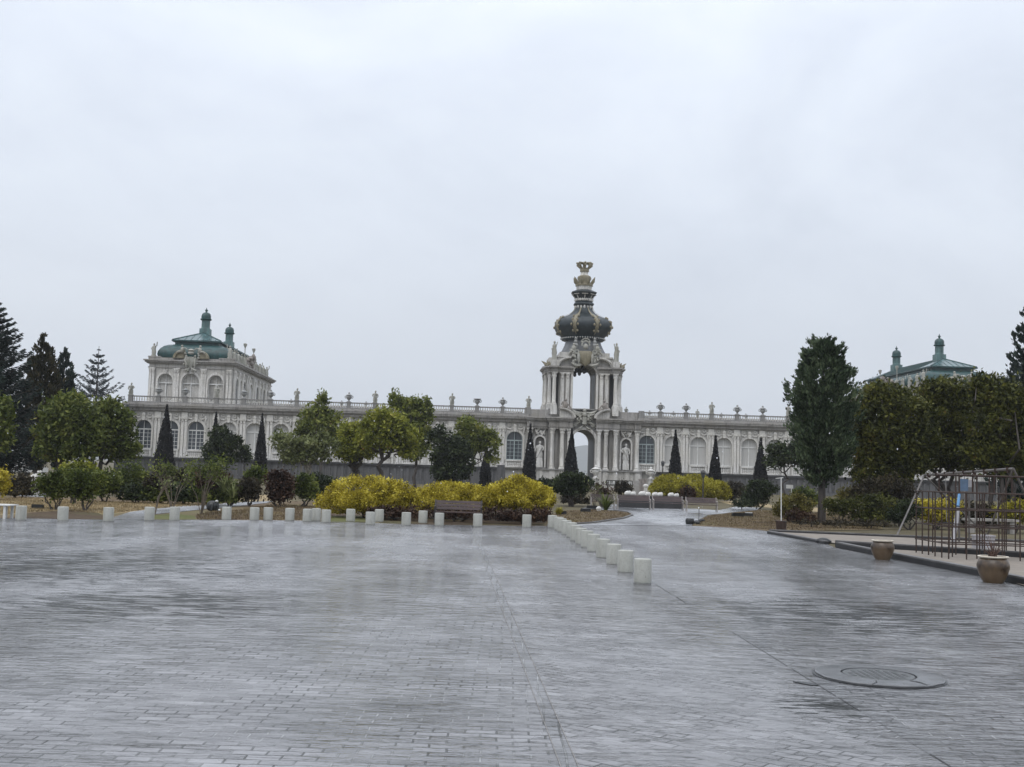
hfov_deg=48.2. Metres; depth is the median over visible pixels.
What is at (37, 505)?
garden spotlight
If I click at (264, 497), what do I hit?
dry lawn
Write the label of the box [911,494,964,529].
shrub
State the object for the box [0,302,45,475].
spruce tree
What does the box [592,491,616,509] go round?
spiky plant
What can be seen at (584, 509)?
garden spotlight
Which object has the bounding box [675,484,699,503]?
shrub
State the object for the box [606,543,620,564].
bollard
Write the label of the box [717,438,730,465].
window
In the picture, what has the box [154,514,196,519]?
grass patch
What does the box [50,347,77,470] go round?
conifer tree
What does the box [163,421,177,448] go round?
window
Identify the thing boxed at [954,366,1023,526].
broadleaf tree
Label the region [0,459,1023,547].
ground
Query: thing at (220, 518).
planting bed
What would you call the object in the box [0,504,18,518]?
white table
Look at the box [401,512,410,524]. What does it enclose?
bollard
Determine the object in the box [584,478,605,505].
bare shrub
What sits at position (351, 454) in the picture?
broadleaf tree
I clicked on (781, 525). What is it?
white post
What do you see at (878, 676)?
manhole
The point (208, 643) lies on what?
plaza paving
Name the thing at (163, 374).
window
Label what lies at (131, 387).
statue
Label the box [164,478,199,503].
shrub
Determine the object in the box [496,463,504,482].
stone pier
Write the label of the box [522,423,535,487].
cypress tree
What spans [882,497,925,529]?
shrub
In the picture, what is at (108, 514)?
bollard
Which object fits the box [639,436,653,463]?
window
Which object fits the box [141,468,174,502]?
shrub
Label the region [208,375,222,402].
window
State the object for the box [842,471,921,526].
shrub
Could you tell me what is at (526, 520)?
bollard
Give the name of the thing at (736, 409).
stone urn
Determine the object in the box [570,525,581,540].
bollard
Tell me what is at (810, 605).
plaza paving
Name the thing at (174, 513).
bollard
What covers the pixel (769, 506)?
dry lawn
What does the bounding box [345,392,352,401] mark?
stone urn
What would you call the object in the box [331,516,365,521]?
grass patch
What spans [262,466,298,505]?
shrub
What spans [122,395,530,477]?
gallery wing
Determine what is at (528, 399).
statue
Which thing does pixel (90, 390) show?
cedar tree
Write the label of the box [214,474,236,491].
spiky plant
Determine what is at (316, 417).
broadleaf tree
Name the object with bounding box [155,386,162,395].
stone urn
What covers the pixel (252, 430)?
window
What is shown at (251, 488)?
shrub
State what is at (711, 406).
statue
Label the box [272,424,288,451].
window
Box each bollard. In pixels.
[15,506,26,519]
[57,506,68,520]
[103,507,113,521]
[144,507,154,520]
[169,507,179,519]
[222,507,231,519]
[249,507,259,519]
[263,507,272,519]
[285,508,294,520]
[302,509,311,521]
[312,508,320,520]
[321,509,330,522]
[346,509,354,521]
[365,512,374,524]
[375,509,383,521]
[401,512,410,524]
[418,511,427,522]
[435,513,443,525]
[473,514,482,526]
[522,515,531,526]
[548,515,556,527]
[554,517,563,529]
[557,518,566,531]
[561,520,571,534]
[566,522,576,536]
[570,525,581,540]
[575,528,586,543]
[581,530,592,547]
[587,534,599,551]
[596,538,609,557]
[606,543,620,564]
[617,550,633,572]
[633,558,651,583]
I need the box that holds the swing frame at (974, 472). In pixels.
[896,467,1023,534]
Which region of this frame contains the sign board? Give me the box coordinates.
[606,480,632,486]
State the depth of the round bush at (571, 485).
56.42 m
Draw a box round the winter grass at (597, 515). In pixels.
[196,503,880,529]
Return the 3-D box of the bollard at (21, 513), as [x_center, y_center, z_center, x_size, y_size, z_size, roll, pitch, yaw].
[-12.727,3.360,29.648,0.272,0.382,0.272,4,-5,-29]
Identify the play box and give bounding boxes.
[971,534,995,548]
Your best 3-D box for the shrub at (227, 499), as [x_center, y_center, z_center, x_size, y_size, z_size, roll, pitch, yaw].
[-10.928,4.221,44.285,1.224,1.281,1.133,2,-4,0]
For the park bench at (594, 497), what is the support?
on the garden path at (659, 517)
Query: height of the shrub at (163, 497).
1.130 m
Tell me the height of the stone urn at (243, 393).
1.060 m
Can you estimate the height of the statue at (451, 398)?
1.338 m
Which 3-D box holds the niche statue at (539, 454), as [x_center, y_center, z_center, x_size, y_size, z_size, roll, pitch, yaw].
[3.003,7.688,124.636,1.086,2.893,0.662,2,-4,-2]
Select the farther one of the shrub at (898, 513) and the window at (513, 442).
the window at (513, 442)
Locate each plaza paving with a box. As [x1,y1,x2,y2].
[0,518,559,766]
[474,525,948,766]
[582,525,1023,766]
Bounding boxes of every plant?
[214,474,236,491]
[220,483,240,497]
[555,506,563,514]
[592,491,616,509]
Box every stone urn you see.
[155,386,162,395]
[181,387,189,396]
[240,389,247,397]
[267,390,274,398]
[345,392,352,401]
[473,398,481,405]
[499,397,506,406]
[656,402,664,411]
[682,403,689,412]
[733,405,741,413]
[759,406,766,414]
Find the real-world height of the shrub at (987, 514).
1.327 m
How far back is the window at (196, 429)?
123.39 m
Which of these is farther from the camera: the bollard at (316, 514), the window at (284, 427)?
the window at (284, 427)
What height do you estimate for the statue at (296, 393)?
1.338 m
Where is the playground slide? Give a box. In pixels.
[951,479,971,541]
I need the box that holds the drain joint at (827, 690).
[652,582,951,766]
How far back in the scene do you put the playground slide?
32.84 m
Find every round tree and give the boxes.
[200,423,243,468]
[231,441,254,476]
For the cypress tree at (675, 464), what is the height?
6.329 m
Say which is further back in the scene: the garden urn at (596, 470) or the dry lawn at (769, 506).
the garden urn at (596, 470)
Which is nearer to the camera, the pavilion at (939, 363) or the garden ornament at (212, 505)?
the garden ornament at (212, 505)
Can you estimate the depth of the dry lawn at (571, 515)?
44.41 m
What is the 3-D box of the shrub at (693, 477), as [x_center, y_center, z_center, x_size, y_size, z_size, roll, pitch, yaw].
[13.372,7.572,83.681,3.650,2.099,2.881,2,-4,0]
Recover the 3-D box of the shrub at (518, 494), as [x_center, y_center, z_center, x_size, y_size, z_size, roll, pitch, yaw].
[0.232,3.795,37.826,2.596,1.795,2.274,2,-4,0]
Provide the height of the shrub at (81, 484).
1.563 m
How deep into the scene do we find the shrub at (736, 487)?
77.44 m
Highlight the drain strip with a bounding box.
[633,566,974,766]
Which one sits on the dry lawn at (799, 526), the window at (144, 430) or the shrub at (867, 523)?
the shrub at (867, 523)
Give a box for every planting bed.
[27,511,102,518]
[196,511,237,519]
[331,507,545,525]
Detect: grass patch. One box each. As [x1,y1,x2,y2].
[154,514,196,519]
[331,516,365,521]
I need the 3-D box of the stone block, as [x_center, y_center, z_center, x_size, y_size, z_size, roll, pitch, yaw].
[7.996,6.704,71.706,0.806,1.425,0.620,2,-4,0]
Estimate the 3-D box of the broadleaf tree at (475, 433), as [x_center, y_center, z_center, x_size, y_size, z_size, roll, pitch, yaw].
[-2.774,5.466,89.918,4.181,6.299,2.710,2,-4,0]
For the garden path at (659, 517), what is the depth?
47.74 m
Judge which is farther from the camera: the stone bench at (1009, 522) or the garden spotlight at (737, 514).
the garden spotlight at (737, 514)
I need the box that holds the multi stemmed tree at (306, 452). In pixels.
[267,427,341,474]
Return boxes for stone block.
[633,479,646,494]
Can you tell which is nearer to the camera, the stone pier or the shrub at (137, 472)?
the shrub at (137, 472)
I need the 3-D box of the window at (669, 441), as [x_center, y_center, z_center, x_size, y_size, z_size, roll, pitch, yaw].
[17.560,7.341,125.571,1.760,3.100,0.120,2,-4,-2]
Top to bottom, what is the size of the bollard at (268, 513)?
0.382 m
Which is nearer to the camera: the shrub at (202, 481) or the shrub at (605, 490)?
the shrub at (202, 481)
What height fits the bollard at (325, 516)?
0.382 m
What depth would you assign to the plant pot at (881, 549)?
24.18 m
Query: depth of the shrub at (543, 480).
74.50 m
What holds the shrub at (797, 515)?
on the dry lawn at (799, 526)
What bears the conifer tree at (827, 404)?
on the dry lawn at (799, 526)
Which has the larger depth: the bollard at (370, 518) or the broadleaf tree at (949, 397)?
the broadleaf tree at (949, 397)
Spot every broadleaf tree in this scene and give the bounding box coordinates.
[0,390,19,456]
[27,387,111,469]
[90,394,145,468]
[291,388,343,474]
[332,417,376,490]
[351,403,425,492]
[387,387,438,487]
[453,413,503,481]
[759,437,802,495]
[844,374,949,522]
[910,369,978,521]
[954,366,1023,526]
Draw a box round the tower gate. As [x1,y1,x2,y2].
[525,261,643,490]
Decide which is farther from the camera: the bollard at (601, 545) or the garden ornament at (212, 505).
the garden ornament at (212, 505)
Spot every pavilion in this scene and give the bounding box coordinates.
[143,308,275,404]
[849,334,997,401]
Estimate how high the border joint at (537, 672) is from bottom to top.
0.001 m
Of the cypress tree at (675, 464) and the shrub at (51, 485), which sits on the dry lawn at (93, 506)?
the shrub at (51, 485)
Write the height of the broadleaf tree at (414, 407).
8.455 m
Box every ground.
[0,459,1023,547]
[781,532,1023,550]
[894,549,1023,584]
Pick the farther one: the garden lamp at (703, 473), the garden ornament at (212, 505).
the garden lamp at (703, 473)
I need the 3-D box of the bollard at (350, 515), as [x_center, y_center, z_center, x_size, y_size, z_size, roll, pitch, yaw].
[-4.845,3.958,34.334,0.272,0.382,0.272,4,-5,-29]
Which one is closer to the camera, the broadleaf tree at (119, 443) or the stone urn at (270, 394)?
the broadleaf tree at (119, 443)
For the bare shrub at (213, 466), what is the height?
2.074 m
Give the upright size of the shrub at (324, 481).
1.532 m
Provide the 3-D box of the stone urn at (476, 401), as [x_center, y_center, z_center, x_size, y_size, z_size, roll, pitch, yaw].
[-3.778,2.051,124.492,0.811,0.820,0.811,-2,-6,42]
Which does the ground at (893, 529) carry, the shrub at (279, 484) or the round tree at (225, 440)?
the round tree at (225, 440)
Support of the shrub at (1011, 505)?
on the ground at (893, 529)
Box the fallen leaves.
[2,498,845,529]
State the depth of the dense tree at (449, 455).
85.34 m
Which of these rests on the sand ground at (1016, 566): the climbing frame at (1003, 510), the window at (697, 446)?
the climbing frame at (1003, 510)
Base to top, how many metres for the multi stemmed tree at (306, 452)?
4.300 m
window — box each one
[135,420,150,448]
[158,374,172,400]
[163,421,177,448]
[182,374,198,401]
[187,422,203,449]
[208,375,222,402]
[223,422,236,433]
[246,423,259,451]
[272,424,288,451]
[506,431,521,459]
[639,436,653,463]
[664,436,679,463]
[690,437,705,464]
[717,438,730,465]
[741,439,755,466]
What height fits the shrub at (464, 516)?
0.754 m
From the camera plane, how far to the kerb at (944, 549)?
27.34 m
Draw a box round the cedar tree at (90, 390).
[75,349,133,463]
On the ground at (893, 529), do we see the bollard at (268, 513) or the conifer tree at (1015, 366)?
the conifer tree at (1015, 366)
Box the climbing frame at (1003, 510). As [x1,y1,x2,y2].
[915,474,1023,560]
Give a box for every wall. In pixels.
[114,457,496,485]
[618,496,683,508]
[659,472,1018,500]
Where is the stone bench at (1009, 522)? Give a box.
[961,518,1018,533]
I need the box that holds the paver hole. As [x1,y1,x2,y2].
[793,681,818,685]
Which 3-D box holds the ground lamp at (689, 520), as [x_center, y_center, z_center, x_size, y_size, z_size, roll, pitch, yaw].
[6.281,4.792,39.710,0.516,0.230,0.300,2,-4,0]
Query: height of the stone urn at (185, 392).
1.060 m
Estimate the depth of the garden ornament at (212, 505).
38.95 m
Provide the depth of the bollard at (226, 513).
32.88 m
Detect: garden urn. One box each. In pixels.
[590,465,601,489]
[646,467,655,490]
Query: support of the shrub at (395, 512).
on the planting bed at (430, 520)
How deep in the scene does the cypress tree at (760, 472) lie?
107.50 m
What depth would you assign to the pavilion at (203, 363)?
126.89 m
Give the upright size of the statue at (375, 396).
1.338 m
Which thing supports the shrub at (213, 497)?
on the dry lawn at (196, 512)
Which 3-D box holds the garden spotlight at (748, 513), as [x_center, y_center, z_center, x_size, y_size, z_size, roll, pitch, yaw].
[10.253,5.681,49.621,0.425,0.170,0.187,1,-4,11]
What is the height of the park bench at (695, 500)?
0.702 m
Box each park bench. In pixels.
[434,499,482,522]
[590,494,614,508]
[616,494,650,509]
[652,495,683,510]
[685,497,717,511]
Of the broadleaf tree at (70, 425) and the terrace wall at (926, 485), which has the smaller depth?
the broadleaf tree at (70, 425)
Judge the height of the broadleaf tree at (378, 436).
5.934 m
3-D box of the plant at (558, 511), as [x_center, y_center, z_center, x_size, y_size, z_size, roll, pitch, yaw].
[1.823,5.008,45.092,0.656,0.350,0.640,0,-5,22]
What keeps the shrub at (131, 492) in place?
on the dry lawn at (93, 506)
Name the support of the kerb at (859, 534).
on the sand ground at (897, 540)
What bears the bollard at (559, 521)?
on the plaza paving at (631, 673)
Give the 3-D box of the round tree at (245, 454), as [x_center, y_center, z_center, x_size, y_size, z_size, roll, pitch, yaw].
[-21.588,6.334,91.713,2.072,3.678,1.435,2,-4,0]
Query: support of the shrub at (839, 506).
on the dry lawn at (799, 526)
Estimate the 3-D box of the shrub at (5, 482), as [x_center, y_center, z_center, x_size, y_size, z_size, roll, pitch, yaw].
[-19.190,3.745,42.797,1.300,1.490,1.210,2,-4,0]
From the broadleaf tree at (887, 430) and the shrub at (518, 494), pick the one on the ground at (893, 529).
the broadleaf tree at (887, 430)
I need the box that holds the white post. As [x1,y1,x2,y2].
[776,477,786,529]
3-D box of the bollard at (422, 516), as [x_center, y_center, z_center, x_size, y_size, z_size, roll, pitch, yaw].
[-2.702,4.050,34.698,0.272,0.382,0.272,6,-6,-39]
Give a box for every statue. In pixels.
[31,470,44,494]
[128,383,134,394]
[214,385,219,397]
[294,388,299,399]
[372,391,377,402]
[449,393,454,404]
[526,396,531,406]
[535,441,543,466]
[621,444,629,469]
[709,402,714,413]
[785,405,790,415]
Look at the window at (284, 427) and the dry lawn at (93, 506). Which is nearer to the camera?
the dry lawn at (93, 506)
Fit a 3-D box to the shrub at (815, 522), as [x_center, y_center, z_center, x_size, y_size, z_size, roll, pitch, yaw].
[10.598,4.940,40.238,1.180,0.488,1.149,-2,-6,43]
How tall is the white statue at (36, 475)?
1.086 m
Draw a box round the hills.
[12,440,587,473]
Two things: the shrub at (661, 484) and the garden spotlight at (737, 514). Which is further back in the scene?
the shrub at (661, 484)
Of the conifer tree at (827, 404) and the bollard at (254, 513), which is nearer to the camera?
the bollard at (254, 513)
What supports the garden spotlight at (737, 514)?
on the dry lawn at (799, 526)
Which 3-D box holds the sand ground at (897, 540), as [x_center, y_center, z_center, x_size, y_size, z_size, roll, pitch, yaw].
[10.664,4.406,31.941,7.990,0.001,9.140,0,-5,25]
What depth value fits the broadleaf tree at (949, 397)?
49.49 m
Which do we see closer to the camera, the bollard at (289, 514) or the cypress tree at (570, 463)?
the bollard at (289, 514)
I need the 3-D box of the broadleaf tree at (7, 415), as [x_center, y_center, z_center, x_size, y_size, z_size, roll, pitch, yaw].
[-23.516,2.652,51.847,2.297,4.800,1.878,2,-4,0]
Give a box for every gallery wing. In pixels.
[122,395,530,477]
[638,411,1022,483]
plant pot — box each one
[871,539,894,559]
[976,533,1009,583]
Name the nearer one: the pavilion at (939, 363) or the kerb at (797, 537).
the kerb at (797, 537)
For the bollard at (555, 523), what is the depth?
32.87 m
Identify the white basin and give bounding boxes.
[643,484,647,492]
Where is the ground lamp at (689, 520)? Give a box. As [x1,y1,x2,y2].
[685,518,699,523]
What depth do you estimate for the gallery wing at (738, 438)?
125.44 m
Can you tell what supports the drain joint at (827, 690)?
on the drain strip
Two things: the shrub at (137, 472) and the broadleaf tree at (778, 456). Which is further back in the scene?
the broadleaf tree at (778, 456)
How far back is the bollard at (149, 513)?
31.23 m
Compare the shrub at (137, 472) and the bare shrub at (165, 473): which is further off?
the shrub at (137, 472)
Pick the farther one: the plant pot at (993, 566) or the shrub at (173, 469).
the shrub at (173, 469)
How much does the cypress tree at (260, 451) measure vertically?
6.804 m
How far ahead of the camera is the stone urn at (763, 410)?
125.65 m
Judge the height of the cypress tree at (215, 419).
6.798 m
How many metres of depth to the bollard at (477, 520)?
33.46 m
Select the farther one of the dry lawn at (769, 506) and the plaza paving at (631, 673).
the dry lawn at (769, 506)
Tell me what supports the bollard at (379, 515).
on the planting bed at (430, 520)
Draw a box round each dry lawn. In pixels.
[0,496,544,525]
[0,497,200,514]
[239,495,270,501]
[544,510,628,525]
[693,510,882,530]
[720,501,863,512]
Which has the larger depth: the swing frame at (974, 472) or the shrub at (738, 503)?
the shrub at (738, 503)
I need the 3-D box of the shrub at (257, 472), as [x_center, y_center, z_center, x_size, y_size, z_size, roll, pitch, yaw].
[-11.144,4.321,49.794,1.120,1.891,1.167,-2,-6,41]
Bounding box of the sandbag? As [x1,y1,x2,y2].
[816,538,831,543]
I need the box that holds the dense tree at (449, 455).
[424,422,476,482]
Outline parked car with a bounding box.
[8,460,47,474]
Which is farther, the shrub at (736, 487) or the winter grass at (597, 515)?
the shrub at (736, 487)
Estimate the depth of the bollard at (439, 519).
33.23 m
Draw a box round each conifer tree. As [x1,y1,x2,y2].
[16,332,69,477]
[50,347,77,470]
[781,333,866,521]
[983,307,1023,503]
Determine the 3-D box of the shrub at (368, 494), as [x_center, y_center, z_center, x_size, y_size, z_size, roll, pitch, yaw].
[-4.689,3.710,37.316,3.740,1.586,2.704,2,-4,0]
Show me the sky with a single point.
(380, 196)
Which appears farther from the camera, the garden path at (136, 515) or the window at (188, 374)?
the window at (188, 374)
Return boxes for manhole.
[812,664,947,688]
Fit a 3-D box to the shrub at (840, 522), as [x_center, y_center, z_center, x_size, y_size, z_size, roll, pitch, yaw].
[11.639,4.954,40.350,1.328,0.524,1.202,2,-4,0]
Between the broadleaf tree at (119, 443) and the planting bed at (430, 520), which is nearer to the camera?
the planting bed at (430, 520)
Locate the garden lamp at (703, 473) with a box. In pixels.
[701,470,705,501]
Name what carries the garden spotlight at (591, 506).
on the garden path at (659, 517)
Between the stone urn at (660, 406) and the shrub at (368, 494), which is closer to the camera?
the shrub at (368, 494)
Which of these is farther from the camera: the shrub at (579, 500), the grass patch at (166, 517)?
the shrub at (579, 500)
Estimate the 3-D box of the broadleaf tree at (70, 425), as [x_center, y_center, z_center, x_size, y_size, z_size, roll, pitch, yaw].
[-23.119,2.912,59.976,4.241,5.555,3.556,2,-4,0]
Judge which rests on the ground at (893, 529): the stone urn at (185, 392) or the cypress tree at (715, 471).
the cypress tree at (715, 471)
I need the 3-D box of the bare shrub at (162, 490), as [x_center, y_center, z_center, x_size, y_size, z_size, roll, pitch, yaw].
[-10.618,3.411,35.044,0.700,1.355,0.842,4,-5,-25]
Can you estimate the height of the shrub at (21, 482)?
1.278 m
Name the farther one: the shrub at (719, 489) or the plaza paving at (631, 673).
the shrub at (719, 489)
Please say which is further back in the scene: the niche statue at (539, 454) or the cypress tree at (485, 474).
the niche statue at (539, 454)
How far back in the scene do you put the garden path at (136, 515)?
38.43 m
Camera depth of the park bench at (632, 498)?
55.55 m
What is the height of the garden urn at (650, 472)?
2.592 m
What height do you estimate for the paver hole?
0.008 m
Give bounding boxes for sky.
[0,0,1023,446]
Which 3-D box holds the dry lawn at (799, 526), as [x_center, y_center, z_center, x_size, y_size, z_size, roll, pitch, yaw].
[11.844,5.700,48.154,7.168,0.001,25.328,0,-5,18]
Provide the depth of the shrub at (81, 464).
41.70 m
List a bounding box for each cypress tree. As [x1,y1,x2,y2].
[154,404,175,471]
[207,412,219,468]
[253,413,267,478]
[478,448,491,486]
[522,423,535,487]
[564,428,578,477]
[668,429,681,484]
[708,435,721,480]
[753,437,767,491]
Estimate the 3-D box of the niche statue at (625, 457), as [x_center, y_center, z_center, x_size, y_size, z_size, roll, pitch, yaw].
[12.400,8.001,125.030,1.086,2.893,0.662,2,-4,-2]
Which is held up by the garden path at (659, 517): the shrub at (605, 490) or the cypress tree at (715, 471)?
the shrub at (605, 490)
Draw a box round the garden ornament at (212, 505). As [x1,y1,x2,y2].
[206,500,219,510]
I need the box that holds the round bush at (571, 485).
[548,469,594,506]
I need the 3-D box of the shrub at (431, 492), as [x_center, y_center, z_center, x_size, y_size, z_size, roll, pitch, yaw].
[-1.987,3.928,38.321,3.201,1.465,2.431,2,-4,0]
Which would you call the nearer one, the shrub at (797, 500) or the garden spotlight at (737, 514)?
the shrub at (797, 500)
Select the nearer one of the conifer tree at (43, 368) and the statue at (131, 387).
the conifer tree at (43, 368)
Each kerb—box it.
[547,510,632,524]
[767,531,828,544]
[769,529,1023,540]
[835,540,1023,557]
[836,542,1023,585]
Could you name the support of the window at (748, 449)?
in the gallery wing at (738, 438)
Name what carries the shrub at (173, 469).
on the dry lawn at (196, 512)
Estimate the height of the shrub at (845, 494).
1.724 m
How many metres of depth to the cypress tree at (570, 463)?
109.52 m
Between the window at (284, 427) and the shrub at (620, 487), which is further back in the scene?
the window at (284, 427)
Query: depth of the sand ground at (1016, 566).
25.18 m
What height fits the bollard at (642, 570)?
0.382 m
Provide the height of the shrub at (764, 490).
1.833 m
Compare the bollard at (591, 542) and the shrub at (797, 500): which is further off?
the shrub at (797, 500)
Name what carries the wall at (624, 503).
on the garden path at (659, 517)
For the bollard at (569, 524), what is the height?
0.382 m
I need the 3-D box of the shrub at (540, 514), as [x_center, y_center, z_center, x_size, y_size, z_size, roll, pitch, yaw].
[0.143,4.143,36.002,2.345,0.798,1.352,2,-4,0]
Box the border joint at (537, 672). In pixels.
[470,525,578,766]
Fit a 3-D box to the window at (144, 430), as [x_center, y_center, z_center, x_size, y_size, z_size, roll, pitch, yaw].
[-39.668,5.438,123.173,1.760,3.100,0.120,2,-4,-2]
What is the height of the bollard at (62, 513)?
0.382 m
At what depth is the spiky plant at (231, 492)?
42.91 m
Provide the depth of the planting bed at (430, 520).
36.37 m
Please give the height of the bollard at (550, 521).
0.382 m
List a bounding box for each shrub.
[0,464,15,497]
[0,469,37,497]
[30,466,74,509]
[52,457,103,502]
[62,466,109,509]
[94,465,127,501]
[110,456,149,487]
[112,478,156,501]
[136,482,176,502]
[140,449,208,506]
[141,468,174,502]
[154,473,178,514]
[160,462,179,483]
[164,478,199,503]
[174,464,200,484]
[176,451,239,513]
[189,483,224,503]
[193,465,233,496]
[215,477,243,505]
[236,476,264,505]
[242,461,268,501]
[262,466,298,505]
[292,471,320,506]
[310,471,336,502]
[311,474,424,517]
[363,502,433,519]
[407,479,489,518]
[427,503,489,521]
[480,473,556,521]
[482,504,552,523]
[536,475,552,486]
[559,494,589,504]
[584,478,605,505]
[591,482,613,506]
[612,478,634,496]
[647,473,694,496]
[675,473,707,483]
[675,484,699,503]
[692,478,733,500]
[725,480,746,500]
[729,497,755,508]
[740,478,780,508]
[769,490,816,520]
[783,507,819,521]
[790,485,817,506]
[791,517,834,526]
[819,495,853,519]
[825,516,861,527]
[834,484,851,501]
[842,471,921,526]
[843,488,906,522]
[849,518,896,528]
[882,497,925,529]
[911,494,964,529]
[960,498,1000,524]
[988,497,1023,532]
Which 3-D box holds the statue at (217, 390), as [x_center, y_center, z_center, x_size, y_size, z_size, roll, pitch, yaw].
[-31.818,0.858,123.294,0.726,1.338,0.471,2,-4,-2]
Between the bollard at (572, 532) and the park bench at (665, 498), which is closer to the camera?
the bollard at (572, 532)
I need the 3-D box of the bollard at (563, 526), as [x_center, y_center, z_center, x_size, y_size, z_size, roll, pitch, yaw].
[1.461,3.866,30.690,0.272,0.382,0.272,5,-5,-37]
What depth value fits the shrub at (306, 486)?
45.64 m
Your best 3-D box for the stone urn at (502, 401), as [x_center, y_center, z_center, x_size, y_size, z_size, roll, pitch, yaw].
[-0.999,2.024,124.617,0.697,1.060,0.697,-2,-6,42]
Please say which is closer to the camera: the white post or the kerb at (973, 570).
the kerb at (973, 570)
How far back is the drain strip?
8.80 m
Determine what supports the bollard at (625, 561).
on the plaza paving at (631, 673)
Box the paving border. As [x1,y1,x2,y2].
[471,525,577,766]
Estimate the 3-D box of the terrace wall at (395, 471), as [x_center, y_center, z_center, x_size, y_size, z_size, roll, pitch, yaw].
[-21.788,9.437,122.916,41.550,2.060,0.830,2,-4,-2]
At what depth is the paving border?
8.87 m
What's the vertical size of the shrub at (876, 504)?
1.579 m
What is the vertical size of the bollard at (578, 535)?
0.382 m
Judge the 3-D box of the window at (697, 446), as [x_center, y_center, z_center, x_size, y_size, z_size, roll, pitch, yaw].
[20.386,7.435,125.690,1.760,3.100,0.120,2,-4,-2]
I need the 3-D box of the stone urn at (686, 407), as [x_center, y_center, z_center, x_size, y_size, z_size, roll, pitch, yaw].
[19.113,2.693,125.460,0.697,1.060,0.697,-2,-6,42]
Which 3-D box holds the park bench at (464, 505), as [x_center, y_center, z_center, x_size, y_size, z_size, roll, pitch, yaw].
[-1.653,3.948,35.132,1.474,0.727,0.557,2,-4,-1]
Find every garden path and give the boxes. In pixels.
[114,501,270,519]
[577,504,758,525]
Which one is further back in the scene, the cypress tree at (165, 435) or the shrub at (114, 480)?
the cypress tree at (165, 435)
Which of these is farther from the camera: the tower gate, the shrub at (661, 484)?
the tower gate
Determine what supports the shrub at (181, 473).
on the dry lawn at (196, 512)
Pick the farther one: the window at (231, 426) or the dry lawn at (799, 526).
the window at (231, 426)
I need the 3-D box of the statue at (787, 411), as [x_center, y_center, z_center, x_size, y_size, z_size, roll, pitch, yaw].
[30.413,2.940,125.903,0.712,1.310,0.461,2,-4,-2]
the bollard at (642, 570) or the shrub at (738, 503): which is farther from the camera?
the shrub at (738, 503)
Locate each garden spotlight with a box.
[31,504,43,507]
[580,508,590,511]
[586,505,596,508]
[731,513,743,516]
[744,512,752,515]
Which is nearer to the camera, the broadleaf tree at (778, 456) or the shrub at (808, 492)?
the shrub at (808, 492)
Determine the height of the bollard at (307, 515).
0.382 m
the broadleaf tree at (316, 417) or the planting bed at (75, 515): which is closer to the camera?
the planting bed at (75, 515)
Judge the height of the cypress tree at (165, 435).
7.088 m
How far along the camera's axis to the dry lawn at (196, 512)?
41.88 m
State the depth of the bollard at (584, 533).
25.42 m

